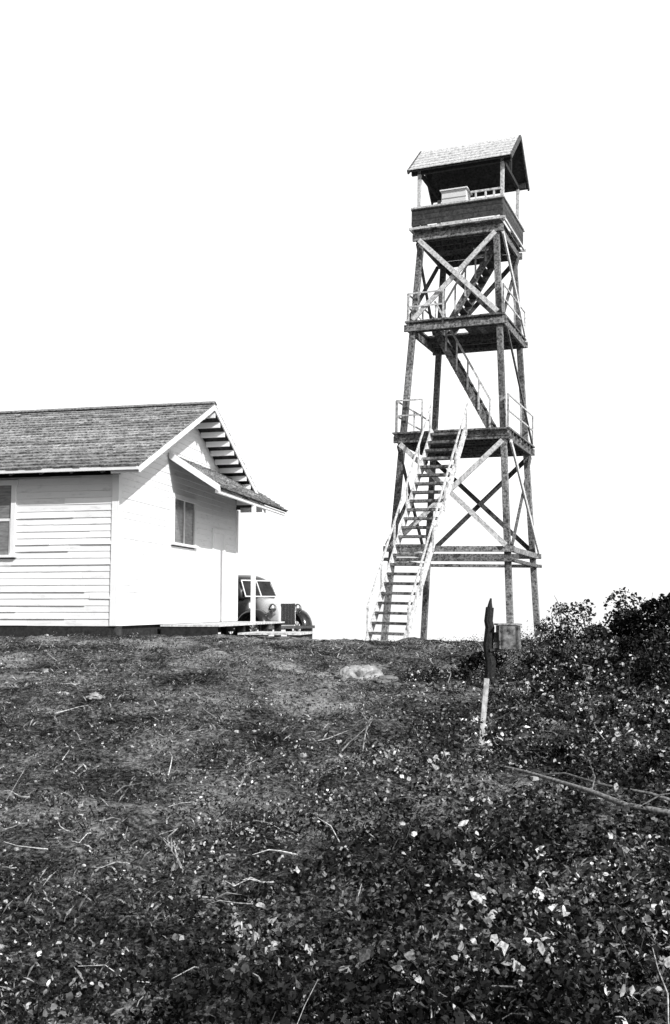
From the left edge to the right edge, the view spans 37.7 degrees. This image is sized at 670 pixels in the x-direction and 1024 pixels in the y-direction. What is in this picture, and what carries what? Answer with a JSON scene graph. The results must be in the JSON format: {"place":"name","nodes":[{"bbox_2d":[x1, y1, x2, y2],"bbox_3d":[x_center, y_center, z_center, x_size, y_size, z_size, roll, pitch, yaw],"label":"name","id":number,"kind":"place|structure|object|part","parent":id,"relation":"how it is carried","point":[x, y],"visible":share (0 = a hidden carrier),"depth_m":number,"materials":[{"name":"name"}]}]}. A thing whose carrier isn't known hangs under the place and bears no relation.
{"place":"outdoors","nodes":[
{"label":"outdoors","id":0,"kind":"place"},
{"bbox_2d":[0,631,669,1023],"bbox_3d":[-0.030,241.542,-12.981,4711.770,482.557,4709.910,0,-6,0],"label":"ground","id":1,"kind":"structure","parent":0,"point":[132,760],"depth_m":7.72,"materials":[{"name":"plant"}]},
{"bbox_2d":[85,692,104,699],"bbox_3d":[-2.601,2.003,10.655,0.213,0.087,0.158,3,-6,-27],"label":"boulder","id":2,"kind":"object","parent":1,"relation":"on","point":[95,695],"visible":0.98,"depth_m":10.60,"materials":[{"name":"stone"}]},
{"bbox_2d":[0,411,259,636],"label":"frame","id":3,"kind":"structure","parent":1,"relation":"on","point":[20,631],"depth_m":18.48,"materials":[{"name":"wood"}]},
{"bbox_2d":[0,403,214,469],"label":"roof shingles","id":4,"kind":"object","parent":3,"relation":"on","point":[129,436],"visible":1,"depth_m":19.94,"materials":[{"name":"grey wood"}]},
{"bbox_2d":[0,401,216,413],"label":"ridge cap","id":5,"kind":"object","parent":3,"relation":"on","point":[120,406],"visible":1,"depth_m":22.06,"materials":[{"name":"grey wood"}]},
{"bbox_2d":[0,470,231,618],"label":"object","id":6,"kind":"object","parent":3,"relation":"on","point":[49,474],"visible":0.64,"depth_m":18.51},
{"bbox_2d":[0,485,193,554],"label":"window panes","id":7,"kind":"object","parent":6,"relation":"attached to","point":[5,502],"visible":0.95,"depth_m":20.84,"materials":[{"name":"grey glass"}]},
{"bbox_2d":[0,426,235,625],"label":"siding","id":8,"kind":"object","parent":6,"relation":"attached to","point":[29,596],"visible":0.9,"depth_m":18.46,"materials":[{"name":"white paint"}]},
{"bbox_2d":[0,405,265,625],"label":"trim","id":9,"kind":"structure","parent":6,"relation":"attached to","point":[115,550],"depth_m":18.45,"materials":[{"name":"white wood"}]},
{"bbox_2d":[0,501,223,621],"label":"sash and door","id":10,"kind":"object","parent":9,"relation":"attached to","point":[218,578],"visible":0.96,"depth_m":23.34,"materials":[{"name":"white wood"}]},
{"bbox_2d":[111,412,261,512],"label":"rake lookouts","id":11,"kind":"object","parent":3,"relation":"attached to","point":[222,452],"visible":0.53,"depth_m":22.92,"materials":[{"name":"white wood"}]},
{"bbox_2d":[215,404,264,505],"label":"roof shingles","id":12,"kind":"object","parent":3,"relation":"on","point":[236,448],"visible":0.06,"depth_m":22.96,"materials":[{"name":"grey wood"}]},
{"bbox_2d":[159,828,182,872],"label":"dead stem","id":13,"kind":"object","parent":1,"relation":"on","point":[175,854],"visible":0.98,"depth_m":5.83,"materials":[{"name":"grey plant"}]},
{"bbox_2d":[113,623,280,635],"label":"foundation posts","id":14,"kind":"object","parent":1,"relation":"on","point":[191,631],"visible":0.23,"depth_m":19.74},
{"bbox_2d":[160,621,284,626],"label":"porch floor","id":15,"kind":"structure","parent":14,"relation":"on","point":[223,624],"depth_m":21.21,"materials":[{"name":"white wood"}]},
{"bbox_2d":[169,451,284,621],"bbox_3d":[-2.341,0.749,22.742,1.120,3.588,5.285,-1,-6,12],"label":"porch frame","id":16,"kind":"object","parent":15,"relation":"on","point":[193,470],"visible":1,"depth_m":22.46,"materials":[{"name":"white wood"}]},
{"bbox_2d":[183,458,286,512],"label":"porch roof deck","id":17,"kind":"structure","parent":16,"relation":"on","point":[227,490],"depth_m":22.33,"materials":[{"name":"grey wood"}]},
{"bbox_2d":[176,455,288,510],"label":"porch shingles","id":18,"kind":"object","parent":17,"relation":"on","point":[225,481],"visible":0.85,"depth_m":22.29,"materials":[{"name":"grey wood"}]},
{"bbox_2d":[234,752,258,796],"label":"dead stem","id":19,"kind":"object","parent":1,"relation":"on","point":[243,778],"visible":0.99,"depth_m":7.44,"materials":[{"name":"grey plant"}]},
{"bbox_2d":[228,575,314,635],"bbox_3d":[-2.708,2.752,27.952,4.372,1.908,1.914,-5,-8,44],"label":"parked car","id":20,"kind":"object","parent":1,"relation":"on","point":[268,607],"visible":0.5,"depth_m":26.86,"materials":[{"name":"paint"}]},
{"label":"windows","id":21,"kind":"part","parent":20,"relation":"part of","materials":[{"name":"grey glass"}]},
{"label":"window frames","id":22,"kind":"part","parent":20,"relation":"part of","materials":[{"name":"paint"}]},
{"bbox_2d":[240,634,311,638],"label":"step supports","id":23,"kind":"object","parent":1,"relation":"on","point":[305,635],"visible":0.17,"depth_m":20.61,"materials":[{"name":"grey wood"}]},
{"bbox_2d":[238,631,315,634],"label":"step platform","id":24,"kind":"structure","parent":23,"relation":"on","point":[276,633],"depth_m":20.68,"materials":[{"name":"white wood"}]},
{"bbox_2d":[0,616,669,1023],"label":"ground cover","id":25,"kind":"object","parent":1,"relation":"on","point":[604,996],"visible":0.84,"depth_m":5.06,"materials":[{"name":"grey plant"}]},
{"bbox_2d":[0,632,669,1023],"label":"fallen twigs","id":26,"kind":"object","parent":1,"relation":"on","point":[314,850],"depth_m":6.78,"materials":[{"name":"grey wood"}]},
{"bbox_2d":[339,665,383,679],"bbox_3d":[0.326,2.117,12.467,0.614,0.344,0.372,1,-6,-11],"label":"boulder","id":27,"kind":"object","parent":1,"relation":"on","point":[365,671],"visible":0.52,"depth_m":12.36,"materials":[{"name":"stone"}]},
{"bbox_2d":[361,712,374,753],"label":"dead stem","id":28,"kind":"object","parent":1,"relation":"on","point":[366,729],"visible":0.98,"depth_m":8.85,"materials":[{"name":"grey plant"}]},
{"bbox_2d":[373,675,397,683],"bbox_3d":[0.628,2.096,12.167,0.340,0.145,0.190,2,-6,-18],"label":"boulder","id":29,"kind":"object","parent":1,"relation":"on","point":[385,679],"visible":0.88,"depth_m":12.11,"materials":[{"name":"stone"}]},
{"bbox_2d":[402,656,475,683],"bbox_3d":[1.297,1.984,12.179,0.905,0.381,0.519,0,-6,0],"label":"shrub","id":30,"kind":"object","parent":1,"relation":"on","point":[435,671],"visible":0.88,"depth_m":12.15,"materials":[{"name":"black plant"}]},
{"bbox_2d":[364,135,541,640],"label":"lookout tower","id":31,"kind":"structure","parent":1,"relation":"on","point":[455,179],"depth_m":29.09,"materials":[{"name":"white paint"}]},
{"bbox_2d":[478,678,488,744],"bbox_3d":[1.375,1.870,9.077,0.127,0.655,0.036,2,-6,-23],"label":"survey stake","id":32,"kind":"object","parent":1,"relation":"on","point":[484,699],"visible":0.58,"depth_m":9.08,"materials":[{"name":"white wood"}]},
{"bbox_2d":[456,647,547,680],"bbox_3d":[2.220,1.911,12.403,1.219,0.475,0.870,-3,-6,30],"label":"shrub","id":33,"kind":"object","parent":1,"relation":"on","point":[501,658],"visible":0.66,"depth_m":12.29,"materials":[{"name":"black plant"}]},
{"bbox_2d":[483,598,521,686],"bbox_3d":[2.018,1.634,11.878,0.453,1.180,0.270,0,-6,0],"label":"wooden post","id":34,"kind":"object","parent":1,"relation":"on","point":[506,636],"visible":0.98,"depth_m":11.82,"materials":[{"name":"black wood"}]},
{"bbox_2d":[521,617,560,656],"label":"shrub","id":35,"kind":"object","parent":1,"relation":"on","point":[543,628],"visible":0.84,"depth_m":13.02,"materials":[{"name":"grey plant"}]},
{"bbox_2d":[526,717,556,727],"bbox_3d":[2.054,2.096,9.757,0.344,0.114,0.205,2,-6,-24],"label":"boulder","id":36,"kind":"object","parent":1,"relation":"on","point":[553,722],"visible":0.37,"depth_m":9.69,"materials":[{"name":"stone"}]},
{"bbox_2d":[515,723,575,761],"bbox_3d":[1.937,2.050,8.699,0.549,0.370,0.632,-3,-6,28],"label":"shrub","id":37,"kind":"object","parent":1,"relation":"on","point":[563,744],"visible":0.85,"depth_m":8.53,"materials":[{"name":"black plant"}]},
{"bbox_2d":[518,671,594,709],"bbox_3d":[2.501,1.920,10.479,0.859,0.421,0.936,2,-6,-21],"label":"shrub","id":38,"kind":"object","parent":1,"relation":"on","point":[550,684],"visible":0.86,"depth_m":10.49,"materials":[{"name":"black plant"}]},
{"bbox_2d":[541,597,582,662],"bbox_3d":[3.063,1.614,13.300,0.542,0.968,0.582,0,-6,0],"label":"shrub","id":39,"kind":"object","parent":1,"relation":"on","point":[560,608],"visible":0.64,"depth_m":13.31,"materials":[{"name":"grey plant"}]},
{"bbox_2d":[525,639,640,685],"bbox_3d":[2.988,1.821,11.664,1.446,0.617,1.016,0,-6,0],"label":"shrub","id":40,"kind":"object","parent":1,"relation":"on","point":[558,656],"visible":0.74,"depth_m":11.62,"materials":[{"name":"black plant"}]},
{"bbox_2d":[581,664,591,706],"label":"dead stem","id":41,"kind":"object","parent":1,"relation":"on","point":[585,680],"visible":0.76,"depth_m":10.37,"materials":[{"name":"grey plant"}]},
{"bbox_2d":[543,599,667,665],"bbox_3d":[3.565,1.569,12.712,1.499,0.888,1.305,-4,-7,38],"label":"shrub","id":42,"kind":"object","parent":1,"relation":"on","point":[625,643],"visible":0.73,"depth_m":12.66,"materials":[{"name":"black plant"}]},
{"bbox_2d":[559,692,660,732],"bbox_3d":[2.581,1.883,9.244,0.971,0.388,0.570,2,-6,-17],"label":"shrub","id":43,"kind":"object","parent":1,"relation":"on","point":[607,710],"visible":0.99,"depth_m":9.18,"materials":[{"name":"black plant"}]},
{"bbox_2d":[587,587,669,654],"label":"shrub","id":44,"kind":"object","parent":1,"relation":"on","point":[633,619],"visible":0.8,"depth_m":12.64,"materials":[{"name":"black plant"}]},
{"bbox_2d":[594,890,669,984],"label":"shrub","id":45,"kind":"object","parent":1,"relation":"on","point":[634,960],"visible":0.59,"depth_m":4.46,"materials":[{"name":"black plant"}]},
{"bbox_2d":[616,734,669,780],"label":"shrub","id":46,"kind":"object","parent":1,"relation":"on","point":[658,762],"visible":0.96,"depth_m":7.60,"materials":[{"name":"black plant"}]},
{"bbox_2d":[616,675,669,727],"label":"shrub","id":47,"kind":"object","parent":1,"relation":"on","point":[626,694],"visible":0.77,"depth_m":9.31,"materials":[{"name":"black plant"}]},
{"bbox_2d":[631,627,669,689],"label":"shrub","id":48,"kind":"object","parent":1,"relation":"on","point":[651,661],"visible":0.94,"depth_m":10.79,"materials":[{"name":"black plant"}]},
{"bbox_2d":[652,592,669,626],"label":"shrub","id":49,"kind":"object","parent":1,"relation":"on","point":[664,606],"visible":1,"depth_m":11.97,"materials":[{"name":"black plant"}]},
{"bbox_2d":[0,0,669,641],"label":"sky","id":50,"kind":"structure","parent":0,"point":[201,200],"materials":[{"name":"white"}]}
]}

